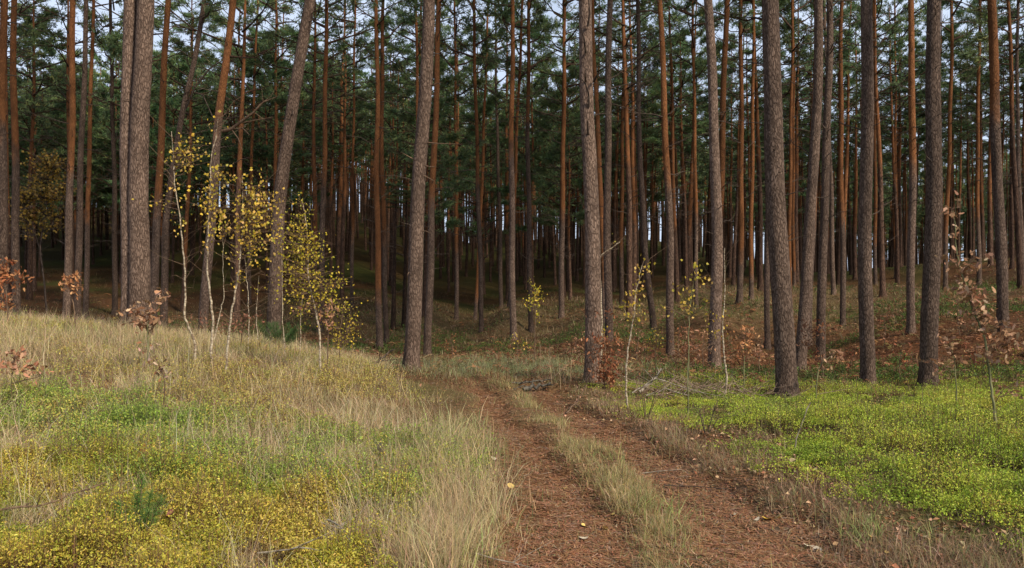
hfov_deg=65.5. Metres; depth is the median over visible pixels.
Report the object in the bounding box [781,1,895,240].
pine tree
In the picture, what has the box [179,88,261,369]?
birch sapling
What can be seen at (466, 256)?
pine tree
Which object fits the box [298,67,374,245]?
pine tree
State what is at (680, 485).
twig litter
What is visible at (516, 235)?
pine tree
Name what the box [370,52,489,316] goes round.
pine tree
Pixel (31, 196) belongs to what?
yellow leaved tree
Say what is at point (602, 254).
birch sapling
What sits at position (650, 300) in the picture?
pine tree
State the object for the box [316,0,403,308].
pine tree
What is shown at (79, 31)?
sky
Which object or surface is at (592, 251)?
pine tree
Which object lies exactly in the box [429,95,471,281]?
pine tree
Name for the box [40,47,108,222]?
pine tree
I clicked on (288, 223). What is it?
pine tree
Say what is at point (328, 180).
pine tree
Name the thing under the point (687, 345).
oak sapling
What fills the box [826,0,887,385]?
pine tree
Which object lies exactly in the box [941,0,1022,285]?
pine tree
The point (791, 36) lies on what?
pine tree
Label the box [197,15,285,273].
pine tree
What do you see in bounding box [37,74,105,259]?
pine tree
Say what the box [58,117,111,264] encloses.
pine tree
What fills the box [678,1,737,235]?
pine tree
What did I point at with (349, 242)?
pine tree
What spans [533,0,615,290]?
pine tree
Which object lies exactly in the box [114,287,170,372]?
oak sapling
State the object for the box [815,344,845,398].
oak sapling
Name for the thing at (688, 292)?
birch sapling
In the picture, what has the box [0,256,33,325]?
oak sapling
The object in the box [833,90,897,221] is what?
pine tree
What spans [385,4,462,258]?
pine tree
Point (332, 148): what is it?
pine tree
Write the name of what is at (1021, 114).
pine tree
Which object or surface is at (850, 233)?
pine tree
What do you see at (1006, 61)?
pine tree
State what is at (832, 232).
pine tree
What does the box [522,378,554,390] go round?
fallen log
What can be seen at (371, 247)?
pine tree
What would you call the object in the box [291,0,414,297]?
pine tree
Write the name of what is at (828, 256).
pine tree
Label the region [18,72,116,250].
pine tree
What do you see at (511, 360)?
green grass
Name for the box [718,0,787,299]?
pine tree
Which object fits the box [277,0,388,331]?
pine tree
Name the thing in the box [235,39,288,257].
pine tree
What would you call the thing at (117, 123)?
pine tree
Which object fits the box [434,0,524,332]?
pine tree
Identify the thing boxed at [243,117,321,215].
pine tree
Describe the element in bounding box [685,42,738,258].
pine tree
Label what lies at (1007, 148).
pine tree
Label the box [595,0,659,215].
pine tree
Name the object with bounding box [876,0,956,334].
pine tree
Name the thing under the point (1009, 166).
pine tree
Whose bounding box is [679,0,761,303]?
pine tree
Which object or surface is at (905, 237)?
pine tree
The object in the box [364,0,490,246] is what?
pine tree
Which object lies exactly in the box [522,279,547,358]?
birch sapling
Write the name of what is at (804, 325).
oak sapling
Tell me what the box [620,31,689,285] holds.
pine tree
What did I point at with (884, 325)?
oak seedling
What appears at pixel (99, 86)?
pine tree
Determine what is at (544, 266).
pine tree
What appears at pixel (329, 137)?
pine tree
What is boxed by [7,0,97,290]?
pine tree
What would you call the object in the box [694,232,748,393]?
birch sapling
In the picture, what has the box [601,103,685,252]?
pine tree
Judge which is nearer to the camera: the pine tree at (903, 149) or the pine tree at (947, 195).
the pine tree at (947, 195)
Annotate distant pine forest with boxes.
[7,53,1022,272]
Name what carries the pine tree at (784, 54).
on the ground at (52, 261)
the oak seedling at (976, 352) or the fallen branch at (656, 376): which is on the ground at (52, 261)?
the oak seedling at (976, 352)
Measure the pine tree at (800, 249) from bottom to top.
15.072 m
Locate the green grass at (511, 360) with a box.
[0,316,986,567]
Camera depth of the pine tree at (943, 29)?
46.23 m
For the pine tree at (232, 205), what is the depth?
43.51 m
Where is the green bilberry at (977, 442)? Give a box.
[580,347,1023,555]
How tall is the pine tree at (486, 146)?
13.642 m
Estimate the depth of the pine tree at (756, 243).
55.19 m
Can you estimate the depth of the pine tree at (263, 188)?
56.57 m
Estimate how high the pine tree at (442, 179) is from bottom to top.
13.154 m
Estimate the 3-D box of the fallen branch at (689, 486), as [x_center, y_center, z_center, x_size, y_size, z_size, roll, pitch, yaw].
[1.428,1.617,6.474,0.638,0.084,0.072,0,0,30]
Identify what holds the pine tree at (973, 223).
on the ground at (52, 261)
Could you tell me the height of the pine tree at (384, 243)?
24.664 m
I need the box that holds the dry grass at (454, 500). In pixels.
[0,302,1023,567]
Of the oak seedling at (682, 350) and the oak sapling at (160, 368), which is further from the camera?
the oak seedling at (682, 350)
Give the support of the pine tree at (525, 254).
on the ground at (52, 261)
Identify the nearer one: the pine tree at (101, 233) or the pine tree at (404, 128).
the pine tree at (404, 128)
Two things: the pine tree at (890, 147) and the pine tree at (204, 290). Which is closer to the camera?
the pine tree at (204, 290)
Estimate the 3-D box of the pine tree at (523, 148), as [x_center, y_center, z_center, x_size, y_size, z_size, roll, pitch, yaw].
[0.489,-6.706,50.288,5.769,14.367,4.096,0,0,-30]
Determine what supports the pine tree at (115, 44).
on the ground at (52, 261)
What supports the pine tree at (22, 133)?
on the ground at (52, 261)
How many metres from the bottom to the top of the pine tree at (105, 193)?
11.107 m
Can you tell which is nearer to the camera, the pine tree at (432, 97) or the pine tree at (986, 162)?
the pine tree at (432, 97)
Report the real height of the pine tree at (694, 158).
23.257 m
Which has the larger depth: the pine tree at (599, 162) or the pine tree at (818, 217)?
the pine tree at (818, 217)
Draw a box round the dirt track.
[458,373,851,567]
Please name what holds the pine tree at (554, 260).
on the ground at (52, 261)
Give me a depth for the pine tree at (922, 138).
49.25 m
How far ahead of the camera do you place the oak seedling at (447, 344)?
20.98 m
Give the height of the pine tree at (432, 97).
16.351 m
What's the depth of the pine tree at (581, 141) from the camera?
55.40 m
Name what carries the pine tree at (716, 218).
on the ground at (52, 261)
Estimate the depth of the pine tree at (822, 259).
20.37 m
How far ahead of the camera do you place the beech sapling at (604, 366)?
12.57 m
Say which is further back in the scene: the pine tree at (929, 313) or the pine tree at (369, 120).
the pine tree at (369, 120)
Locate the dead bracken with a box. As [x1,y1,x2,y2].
[10,266,1023,384]
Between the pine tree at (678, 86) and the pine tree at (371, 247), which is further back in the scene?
the pine tree at (371, 247)
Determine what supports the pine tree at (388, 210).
on the ground at (52, 261)
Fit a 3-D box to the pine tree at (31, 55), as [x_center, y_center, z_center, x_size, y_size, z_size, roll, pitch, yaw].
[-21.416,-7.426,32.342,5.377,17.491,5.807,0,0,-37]
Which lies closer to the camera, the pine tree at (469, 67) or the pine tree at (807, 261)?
the pine tree at (807, 261)
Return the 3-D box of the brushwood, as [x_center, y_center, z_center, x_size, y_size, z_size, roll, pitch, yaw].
[2.999,1.562,12.723,3.183,0.531,3.484,0,0,-35]
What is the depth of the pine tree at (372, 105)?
45.82 m
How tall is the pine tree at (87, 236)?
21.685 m
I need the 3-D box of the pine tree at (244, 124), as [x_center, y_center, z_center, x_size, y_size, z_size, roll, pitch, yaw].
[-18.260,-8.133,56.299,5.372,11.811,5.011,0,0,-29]
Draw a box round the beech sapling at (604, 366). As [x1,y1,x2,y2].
[583,306,633,388]
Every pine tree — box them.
[0,0,57,315]
[0,0,59,138]
[6,0,66,313]
[7,0,78,315]
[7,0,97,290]
[7,0,122,299]
[7,30,104,271]
[8,80,78,276]
[8,95,58,224]
[10,93,66,266]
[17,0,122,304]
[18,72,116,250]
[20,61,118,255]
[24,0,84,318]
[36,83,118,238]
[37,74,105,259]
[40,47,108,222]
[42,0,152,315]
[55,0,122,321]
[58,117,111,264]
[60,156,99,253]
[62,0,122,319]
[65,93,118,249]
[66,97,119,238]
[74,94,154,242]
[75,30,157,274]
[75,89,168,282]
[87,58,200,260]
[88,0,191,200]
[88,8,181,221]
[92,48,235,282]
[96,109,114,255]
[98,72,186,241]
[107,94,219,265]
[118,99,184,237]
[149,0,224,327]
[149,0,247,330]
[150,0,273,311]
[152,0,221,268]
[152,0,232,275]
[153,55,209,249]
[154,0,316,321]
[155,98,209,257]
[169,55,230,253]
[182,68,229,259]
[185,87,244,207]
[186,36,322,293]
[187,46,273,281]
[190,0,289,334]
[193,38,274,242]
[194,0,283,267]
[196,47,255,254]
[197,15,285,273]
[206,0,295,304]
[220,84,273,239]
[228,0,330,235]
[231,0,324,231]
[231,81,301,243]
[232,0,378,319]
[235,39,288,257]
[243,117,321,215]
[248,25,339,281]
[249,0,335,229]
[255,73,304,220]
[261,38,309,255]
[264,0,328,339]
[267,24,321,265]
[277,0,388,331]
[279,108,361,246]
[283,35,339,271]
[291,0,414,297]
[295,69,356,261]
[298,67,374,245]
[301,31,375,288]
[304,49,350,256]
[310,0,380,281]
[311,49,361,246]
[311,55,367,258]
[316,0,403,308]
[321,63,369,260]
[342,0,421,348]
[343,29,400,263]
[346,0,422,344]
[346,30,433,285]
[349,76,395,270]
[350,23,413,280]
[360,2,408,287]
[363,0,464,251]
[363,59,431,276]
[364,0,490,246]
[365,43,431,293]
[365,94,414,231]
[370,1,467,162]
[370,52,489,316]
[371,183,427,329]
[374,183,440,327]
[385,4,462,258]
[387,33,451,238]
[388,0,461,371]
[398,95,464,233]
[409,90,532,308]
[409,109,454,226]
[411,0,491,319]
[413,42,463,278]
[422,0,488,356]
[429,50,473,291]
[429,56,499,287]
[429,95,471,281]
[430,24,494,297]
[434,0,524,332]
[442,0,543,319]
[445,68,500,276]
[449,27,515,294]
[457,0,547,307]
[462,79,508,255]
[463,0,557,299]
[466,0,567,332]
[472,49,509,281]
[480,0,554,340]
[486,14,593,292]
[486,71,555,271]
[489,70,537,276]
[489,73,575,289]
[491,0,548,306]
[493,104,545,283]
[500,0,631,306]
[500,75,538,280]
[505,86,604,295]
[506,65,620,300]
[514,46,558,277]
[522,0,606,318]
[525,85,580,278]
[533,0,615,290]
[534,64,574,284]
[546,43,601,275]
[548,26,604,280]
[554,53,614,231]
[555,14,614,286]
[558,5,648,208]
[565,0,636,324]
[566,0,672,304]
[570,87,615,226]
[570,115,651,252]
[572,0,618,383]
[581,104,645,287]
[593,0,654,341]
[593,13,649,291]
[594,0,686,313]
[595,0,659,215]
[595,0,682,301]
[599,89,643,267]
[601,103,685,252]
[602,0,660,290]
[611,0,682,329]
[614,86,679,277]
[619,19,668,248]
[620,0,695,357]
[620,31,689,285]
[629,4,706,235]
[634,0,706,303]
[641,50,699,237]
[642,32,707,281]
[643,1,745,285]
[643,16,730,288]
[645,34,708,274]
[653,46,692,218]
[655,28,738,277]
[662,0,743,307]
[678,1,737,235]
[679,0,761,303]
[684,56,735,271]
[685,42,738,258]
[692,0,742,368]
[695,0,813,290]
[697,0,785,285]
[698,0,742,350]
[699,32,762,277]
[705,19,789,270]
[705,63,755,255]
[713,6,810,349]
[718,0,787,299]
[718,0,831,283]
[724,99,736,272]
[725,78,763,274]
[726,81,787,273]
[726,87,837,216]
[744,0,859,284]
[744,68,803,272]
[751,0,835,286]
[753,0,811,397]
[754,50,809,192]
[759,0,824,299]
[759,59,835,244]
[781,0,860,233]
[781,0,860,344]
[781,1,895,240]
[781,41,833,237]
[782,65,820,274]
[783,55,859,273]
[783,70,860,223]
[784,0,858,361]
[786,89,860,227]
[790,0,856,294]
[791,0,901,327]
[796,0,836,370]
[805,0,860,285]
[806,0,922,279]
[807,49,837,271]
[820,73,859,270]
[823,0,926,296]
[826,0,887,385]
[831,37,890,274]
[832,37,901,194]
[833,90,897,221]
[834,0,923,285]
[844,0,962,284]
[851,0,944,278]
[853,21,942,266]
[854,68,906,267]
[857,78,920,241]
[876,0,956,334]
[876,20,954,266]
[876,64,925,216]
[876,66,953,265]
[885,35,985,202]
[892,4,984,210]
[892,38,958,256]
[905,0,987,262]
[915,0,977,389]
[916,42,964,255]
[916,91,987,226]
[922,0,984,287]
[941,0,988,259]
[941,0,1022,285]
[941,16,983,260]
[941,36,988,256]
[942,0,1023,288]
[943,86,1006,258]
[944,0,1019,258]
[946,45,1014,221]
[948,0,1023,258]
[948,0,1023,265]
[956,70,1008,256]
[970,0,1023,268]
[970,1,1023,115]
[971,33,1022,199]
[974,0,1023,331]
[982,73,1020,235]
[984,32,1022,258]
[985,80,1022,151]
[988,0,1023,272]
[998,0,1023,224]
[999,0,1023,108]
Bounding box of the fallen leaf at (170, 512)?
[165,507,172,516]
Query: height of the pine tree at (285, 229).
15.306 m
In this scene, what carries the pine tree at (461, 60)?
on the ground at (52, 261)
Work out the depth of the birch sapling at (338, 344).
11.99 m
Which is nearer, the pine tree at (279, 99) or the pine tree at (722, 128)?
the pine tree at (722, 128)
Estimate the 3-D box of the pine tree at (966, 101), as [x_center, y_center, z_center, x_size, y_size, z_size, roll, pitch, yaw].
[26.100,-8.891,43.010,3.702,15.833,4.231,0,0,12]
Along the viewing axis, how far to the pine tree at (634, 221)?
39.08 m
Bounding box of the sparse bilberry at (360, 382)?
[0,305,478,480]
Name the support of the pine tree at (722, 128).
on the ground at (52, 261)
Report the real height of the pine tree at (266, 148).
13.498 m
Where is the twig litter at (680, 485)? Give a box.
[331,385,1016,567]
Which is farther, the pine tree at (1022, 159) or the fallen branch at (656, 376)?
the pine tree at (1022, 159)
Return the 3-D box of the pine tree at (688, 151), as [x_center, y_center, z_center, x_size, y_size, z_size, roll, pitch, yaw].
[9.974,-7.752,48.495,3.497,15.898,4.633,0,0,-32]
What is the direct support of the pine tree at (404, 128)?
on the ground at (52, 261)
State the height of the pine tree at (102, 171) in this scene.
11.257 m
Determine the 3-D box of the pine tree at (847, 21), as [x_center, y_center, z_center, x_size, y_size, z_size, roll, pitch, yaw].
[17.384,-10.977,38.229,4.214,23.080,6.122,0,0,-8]
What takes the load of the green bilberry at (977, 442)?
on the ground at (52, 261)
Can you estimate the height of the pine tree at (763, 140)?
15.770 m
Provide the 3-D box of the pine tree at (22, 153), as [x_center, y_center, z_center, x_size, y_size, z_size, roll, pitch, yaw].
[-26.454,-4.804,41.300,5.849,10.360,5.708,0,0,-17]
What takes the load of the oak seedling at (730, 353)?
on the ground at (52, 261)
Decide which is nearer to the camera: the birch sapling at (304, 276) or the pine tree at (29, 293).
the birch sapling at (304, 276)
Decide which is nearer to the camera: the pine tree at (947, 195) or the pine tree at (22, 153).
the pine tree at (947, 195)
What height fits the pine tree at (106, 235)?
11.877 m
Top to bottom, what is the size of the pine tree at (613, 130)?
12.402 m
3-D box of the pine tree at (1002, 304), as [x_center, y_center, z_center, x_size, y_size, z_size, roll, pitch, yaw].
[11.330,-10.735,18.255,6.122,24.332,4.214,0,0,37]
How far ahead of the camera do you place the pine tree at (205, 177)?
51.95 m
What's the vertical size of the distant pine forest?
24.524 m
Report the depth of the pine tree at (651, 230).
52.27 m
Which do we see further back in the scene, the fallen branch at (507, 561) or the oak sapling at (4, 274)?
the oak sapling at (4, 274)
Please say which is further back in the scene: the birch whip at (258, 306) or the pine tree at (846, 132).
the pine tree at (846, 132)
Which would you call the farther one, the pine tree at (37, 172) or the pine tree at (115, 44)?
the pine tree at (37, 172)
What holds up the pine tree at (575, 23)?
on the ground at (52, 261)
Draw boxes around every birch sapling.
[131,111,214,364]
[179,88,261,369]
[201,167,305,371]
[247,171,367,374]
[316,301,362,365]
[511,332,531,359]
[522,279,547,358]
[580,223,631,373]
[610,245,668,409]
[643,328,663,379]
[654,255,729,413]
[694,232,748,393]
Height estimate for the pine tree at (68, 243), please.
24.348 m
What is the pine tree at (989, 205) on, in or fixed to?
on the ground at (52, 261)
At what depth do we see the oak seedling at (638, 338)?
18.47 m
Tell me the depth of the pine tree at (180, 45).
35.45 m
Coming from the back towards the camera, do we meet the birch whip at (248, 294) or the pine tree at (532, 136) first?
the pine tree at (532, 136)
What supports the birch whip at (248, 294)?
on the ground at (52, 261)
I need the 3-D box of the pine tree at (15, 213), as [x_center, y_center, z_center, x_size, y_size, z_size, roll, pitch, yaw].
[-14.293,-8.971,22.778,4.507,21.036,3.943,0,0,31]
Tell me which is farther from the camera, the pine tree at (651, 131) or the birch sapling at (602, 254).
the pine tree at (651, 131)
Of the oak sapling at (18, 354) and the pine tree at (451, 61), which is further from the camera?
the pine tree at (451, 61)
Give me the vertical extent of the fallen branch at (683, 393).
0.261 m
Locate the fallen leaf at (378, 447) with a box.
[377,443,383,453]
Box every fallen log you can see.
[511,379,550,384]
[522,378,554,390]
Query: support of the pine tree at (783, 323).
on the ground at (52, 261)
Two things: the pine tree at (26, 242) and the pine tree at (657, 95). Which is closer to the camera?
the pine tree at (657, 95)
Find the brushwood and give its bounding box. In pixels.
[554,370,854,403]
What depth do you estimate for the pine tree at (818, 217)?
56.25 m
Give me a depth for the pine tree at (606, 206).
22.41 m
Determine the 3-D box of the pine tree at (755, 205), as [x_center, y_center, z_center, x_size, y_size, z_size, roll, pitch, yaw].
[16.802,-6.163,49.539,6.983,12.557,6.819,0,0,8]
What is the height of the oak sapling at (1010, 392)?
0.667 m
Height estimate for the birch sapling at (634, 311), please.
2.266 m
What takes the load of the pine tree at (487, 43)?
on the ground at (52, 261)
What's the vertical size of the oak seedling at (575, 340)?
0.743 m
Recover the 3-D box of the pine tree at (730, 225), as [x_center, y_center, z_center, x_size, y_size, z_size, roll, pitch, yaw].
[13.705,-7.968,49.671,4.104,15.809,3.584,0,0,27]
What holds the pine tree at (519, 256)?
on the ground at (52, 261)
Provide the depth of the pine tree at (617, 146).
46.73 m
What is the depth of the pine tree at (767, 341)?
24.40 m
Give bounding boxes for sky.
[7,0,1023,267]
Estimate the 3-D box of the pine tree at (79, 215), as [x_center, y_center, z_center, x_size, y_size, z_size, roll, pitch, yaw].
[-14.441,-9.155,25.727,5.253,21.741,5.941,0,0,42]
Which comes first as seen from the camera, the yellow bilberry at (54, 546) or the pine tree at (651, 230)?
the yellow bilberry at (54, 546)
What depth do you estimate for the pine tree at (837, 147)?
57.17 m
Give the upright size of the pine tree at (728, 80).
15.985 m
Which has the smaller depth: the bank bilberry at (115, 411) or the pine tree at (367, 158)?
the bank bilberry at (115, 411)
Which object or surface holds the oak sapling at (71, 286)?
on the ground at (52, 261)
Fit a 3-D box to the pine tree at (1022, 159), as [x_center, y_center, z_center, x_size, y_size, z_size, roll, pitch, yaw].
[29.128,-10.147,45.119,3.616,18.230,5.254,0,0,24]
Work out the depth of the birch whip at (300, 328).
13.00 m
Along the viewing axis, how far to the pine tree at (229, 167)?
52.50 m
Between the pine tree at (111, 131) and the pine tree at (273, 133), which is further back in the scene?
the pine tree at (273, 133)
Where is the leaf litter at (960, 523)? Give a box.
[92,287,1023,567]
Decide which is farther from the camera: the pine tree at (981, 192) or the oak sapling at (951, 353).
the pine tree at (981, 192)
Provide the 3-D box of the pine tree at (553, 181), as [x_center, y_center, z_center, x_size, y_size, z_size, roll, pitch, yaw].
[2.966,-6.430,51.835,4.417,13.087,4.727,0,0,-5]
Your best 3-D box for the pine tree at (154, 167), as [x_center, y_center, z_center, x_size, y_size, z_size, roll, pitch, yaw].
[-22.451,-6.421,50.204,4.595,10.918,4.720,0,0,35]
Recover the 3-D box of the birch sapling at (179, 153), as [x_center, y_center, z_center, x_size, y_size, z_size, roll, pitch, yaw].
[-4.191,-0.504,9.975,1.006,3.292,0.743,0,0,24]
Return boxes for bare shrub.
[635,355,681,418]
[681,390,750,434]
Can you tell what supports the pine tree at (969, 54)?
on the ground at (52, 261)
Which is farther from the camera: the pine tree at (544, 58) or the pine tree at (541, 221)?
the pine tree at (541, 221)
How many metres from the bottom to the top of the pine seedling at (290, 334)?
0.595 m
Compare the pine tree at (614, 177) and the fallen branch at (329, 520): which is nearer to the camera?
the fallen branch at (329, 520)
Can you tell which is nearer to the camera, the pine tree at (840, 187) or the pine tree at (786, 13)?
the pine tree at (840, 187)
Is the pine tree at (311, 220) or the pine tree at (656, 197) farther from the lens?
the pine tree at (656, 197)
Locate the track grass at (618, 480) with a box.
[245,356,1023,567]
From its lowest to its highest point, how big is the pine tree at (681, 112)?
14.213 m
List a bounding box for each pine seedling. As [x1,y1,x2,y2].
[96,472,168,540]
[257,320,301,346]
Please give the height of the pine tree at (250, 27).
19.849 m
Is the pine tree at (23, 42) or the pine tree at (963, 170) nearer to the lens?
the pine tree at (23, 42)
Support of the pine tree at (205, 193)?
on the ground at (52, 261)
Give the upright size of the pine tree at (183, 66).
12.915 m
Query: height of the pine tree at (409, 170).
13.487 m
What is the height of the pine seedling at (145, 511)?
0.472 m
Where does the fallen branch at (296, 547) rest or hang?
on the yellow bilberry at (54, 546)
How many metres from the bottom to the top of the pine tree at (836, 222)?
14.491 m
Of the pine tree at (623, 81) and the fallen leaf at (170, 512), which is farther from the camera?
the pine tree at (623, 81)
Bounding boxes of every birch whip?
[220,239,259,352]
[247,276,286,347]
[259,240,295,355]
[285,285,322,351]
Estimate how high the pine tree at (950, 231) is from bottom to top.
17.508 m
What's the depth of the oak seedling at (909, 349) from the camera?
15.48 m
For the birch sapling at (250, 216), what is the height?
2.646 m
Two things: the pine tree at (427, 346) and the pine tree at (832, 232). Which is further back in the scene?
the pine tree at (832, 232)
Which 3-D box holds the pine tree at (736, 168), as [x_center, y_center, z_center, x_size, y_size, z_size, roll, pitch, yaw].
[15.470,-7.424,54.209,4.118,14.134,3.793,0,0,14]
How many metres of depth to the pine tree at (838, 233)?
43.76 m
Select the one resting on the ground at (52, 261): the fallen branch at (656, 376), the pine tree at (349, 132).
the pine tree at (349, 132)
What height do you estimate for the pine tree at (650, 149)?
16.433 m
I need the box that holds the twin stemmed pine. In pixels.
[118,0,155,332]
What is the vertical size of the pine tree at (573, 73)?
12.016 m
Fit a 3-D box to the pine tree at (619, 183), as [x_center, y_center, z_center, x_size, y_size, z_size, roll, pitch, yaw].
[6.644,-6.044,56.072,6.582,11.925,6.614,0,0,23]
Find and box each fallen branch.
[0,482,106,510]
[257,523,360,553]
[319,494,374,546]
[370,349,396,363]
[460,542,549,567]
[565,384,586,413]
[632,375,726,397]
[638,367,662,392]
[646,378,693,395]
[654,473,726,488]
[795,402,810,447]
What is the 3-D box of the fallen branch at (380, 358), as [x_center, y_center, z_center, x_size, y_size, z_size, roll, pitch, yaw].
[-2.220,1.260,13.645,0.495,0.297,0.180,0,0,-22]
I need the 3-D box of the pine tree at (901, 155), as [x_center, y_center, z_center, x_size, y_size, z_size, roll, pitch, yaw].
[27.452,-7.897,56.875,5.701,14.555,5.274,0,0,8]
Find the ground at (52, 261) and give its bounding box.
[0,207,1023,567]
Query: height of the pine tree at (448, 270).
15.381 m
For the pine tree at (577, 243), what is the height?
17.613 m
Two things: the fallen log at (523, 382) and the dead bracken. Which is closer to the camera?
the fallen log at (523, 382)
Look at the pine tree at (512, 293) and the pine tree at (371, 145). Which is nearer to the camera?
the pine tree at (512, 293)
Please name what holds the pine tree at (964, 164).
on the ground at (52, 261)
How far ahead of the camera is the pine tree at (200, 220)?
50.69 m
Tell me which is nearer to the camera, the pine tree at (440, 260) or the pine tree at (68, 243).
the pine tree at (68, 243)
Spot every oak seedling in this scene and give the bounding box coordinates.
[436,332,459,357]
[566,331,584,356]
[631,319,646,358]
[668,326,691,356]
[695,330,715,368]
[725,330,740,364]
[751,338,770,371]
[843,346,859,371]
[876,308,893,346]
[893,340,911,376]
[949,294,965,334]
[963,345,984,365]
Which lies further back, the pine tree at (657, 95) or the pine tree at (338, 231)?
the pine tree at (338, 231)
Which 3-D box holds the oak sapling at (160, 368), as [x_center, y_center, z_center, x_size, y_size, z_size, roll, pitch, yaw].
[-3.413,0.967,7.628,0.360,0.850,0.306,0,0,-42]
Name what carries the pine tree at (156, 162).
on the ground at (52, 261)
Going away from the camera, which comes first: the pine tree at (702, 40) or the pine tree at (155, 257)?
the pine tree at (155, 257)
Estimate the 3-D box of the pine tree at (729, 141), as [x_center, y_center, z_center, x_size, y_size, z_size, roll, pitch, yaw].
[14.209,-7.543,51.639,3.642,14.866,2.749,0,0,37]
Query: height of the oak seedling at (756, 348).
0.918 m
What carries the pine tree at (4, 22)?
on the ground at (52, 261)
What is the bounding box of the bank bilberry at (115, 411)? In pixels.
[0,357,500,535]
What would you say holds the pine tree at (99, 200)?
on the ground at (52, 261)
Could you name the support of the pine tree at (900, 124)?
on the ground at (52, 261)
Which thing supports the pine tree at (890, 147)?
on the ground at (52, 261)
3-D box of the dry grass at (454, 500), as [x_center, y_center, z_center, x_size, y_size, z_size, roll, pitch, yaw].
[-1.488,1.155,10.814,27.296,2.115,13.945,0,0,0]
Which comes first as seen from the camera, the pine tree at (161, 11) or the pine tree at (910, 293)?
the pine tree at (910, 293)
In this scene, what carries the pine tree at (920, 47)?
on the ground at (52, 261)
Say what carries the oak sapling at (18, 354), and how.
on the ground at (52, 261)
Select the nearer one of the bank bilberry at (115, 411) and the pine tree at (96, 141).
the bank bilberry at (115, 411)
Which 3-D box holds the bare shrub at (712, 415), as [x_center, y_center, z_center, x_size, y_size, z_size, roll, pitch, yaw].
[2.115,1.345,8.270,0.733,0.542,0.258,0,0,-6]
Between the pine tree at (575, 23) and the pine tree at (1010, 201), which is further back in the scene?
the pine tree at (575, 23)
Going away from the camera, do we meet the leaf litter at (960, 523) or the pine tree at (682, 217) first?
the leaf litter at (960, 523)
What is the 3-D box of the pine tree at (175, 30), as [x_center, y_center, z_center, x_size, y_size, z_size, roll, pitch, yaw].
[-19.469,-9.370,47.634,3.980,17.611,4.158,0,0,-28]
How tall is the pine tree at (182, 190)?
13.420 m
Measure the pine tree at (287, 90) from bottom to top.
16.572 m
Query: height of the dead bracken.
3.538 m
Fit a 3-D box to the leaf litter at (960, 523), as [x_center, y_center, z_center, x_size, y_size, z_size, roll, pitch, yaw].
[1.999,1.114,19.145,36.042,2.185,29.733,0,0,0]
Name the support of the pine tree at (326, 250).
on the ground at (52, 261)
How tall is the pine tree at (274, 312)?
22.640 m
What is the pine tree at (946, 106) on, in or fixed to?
on the ground at (52, 261)
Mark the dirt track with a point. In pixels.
(577, 495)
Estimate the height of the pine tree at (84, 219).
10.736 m
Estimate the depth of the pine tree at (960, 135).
47.92 m
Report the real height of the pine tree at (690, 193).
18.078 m
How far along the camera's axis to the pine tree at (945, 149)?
55.42 m
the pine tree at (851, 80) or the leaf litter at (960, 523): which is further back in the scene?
the pine tree at (851, 80)
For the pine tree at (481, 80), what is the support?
on the ground at (52, 261)
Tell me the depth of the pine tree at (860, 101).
54.90 m
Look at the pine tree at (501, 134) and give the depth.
48.25 m
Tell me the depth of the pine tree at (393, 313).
30.95 m
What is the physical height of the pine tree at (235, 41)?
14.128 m
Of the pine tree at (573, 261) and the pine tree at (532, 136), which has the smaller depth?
the pine tree at (532, 136)
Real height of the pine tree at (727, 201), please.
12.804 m
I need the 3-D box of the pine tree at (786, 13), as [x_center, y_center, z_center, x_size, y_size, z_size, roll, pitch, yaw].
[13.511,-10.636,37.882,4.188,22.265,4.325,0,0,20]
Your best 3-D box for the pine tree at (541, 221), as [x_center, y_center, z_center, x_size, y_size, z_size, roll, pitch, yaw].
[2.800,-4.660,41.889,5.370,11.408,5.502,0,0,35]
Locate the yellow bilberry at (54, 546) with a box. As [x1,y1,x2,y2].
[0,409,433,567]
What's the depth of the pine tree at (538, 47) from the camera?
45.15 m
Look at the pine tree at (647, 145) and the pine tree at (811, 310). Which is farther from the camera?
the pine tree at (647, 145)
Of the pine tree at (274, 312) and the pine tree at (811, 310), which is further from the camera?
the pine tree at (811, 310)
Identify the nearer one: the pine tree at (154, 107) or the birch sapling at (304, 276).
the birch sapling at (304, 276)
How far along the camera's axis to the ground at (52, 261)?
25.10 m
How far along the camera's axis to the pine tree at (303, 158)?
45.30 m
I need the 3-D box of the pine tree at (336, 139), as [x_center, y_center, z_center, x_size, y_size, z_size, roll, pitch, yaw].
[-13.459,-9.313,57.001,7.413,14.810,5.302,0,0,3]
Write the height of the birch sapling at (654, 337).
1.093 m
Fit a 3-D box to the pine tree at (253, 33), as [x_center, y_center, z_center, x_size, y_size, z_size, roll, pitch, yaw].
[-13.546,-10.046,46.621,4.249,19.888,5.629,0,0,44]
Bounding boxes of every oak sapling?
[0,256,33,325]
[0,345,54,396]
[58,270,82,329]
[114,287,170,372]
[131,341,175,404]
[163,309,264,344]
[297,297,338,363]
[677,330,700,379]
[726,323,773,385]
[795,319,836,376]
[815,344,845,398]
[903,333,971,401]
[934,190,1023,436]
[988,368,1023,412]
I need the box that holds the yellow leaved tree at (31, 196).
[8,148,83,316]
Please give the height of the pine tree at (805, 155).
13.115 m
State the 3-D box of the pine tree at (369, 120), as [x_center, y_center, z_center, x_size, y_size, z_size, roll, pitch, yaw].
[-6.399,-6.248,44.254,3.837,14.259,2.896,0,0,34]
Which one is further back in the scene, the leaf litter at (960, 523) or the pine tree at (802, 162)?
the pine tree at (802, 162)

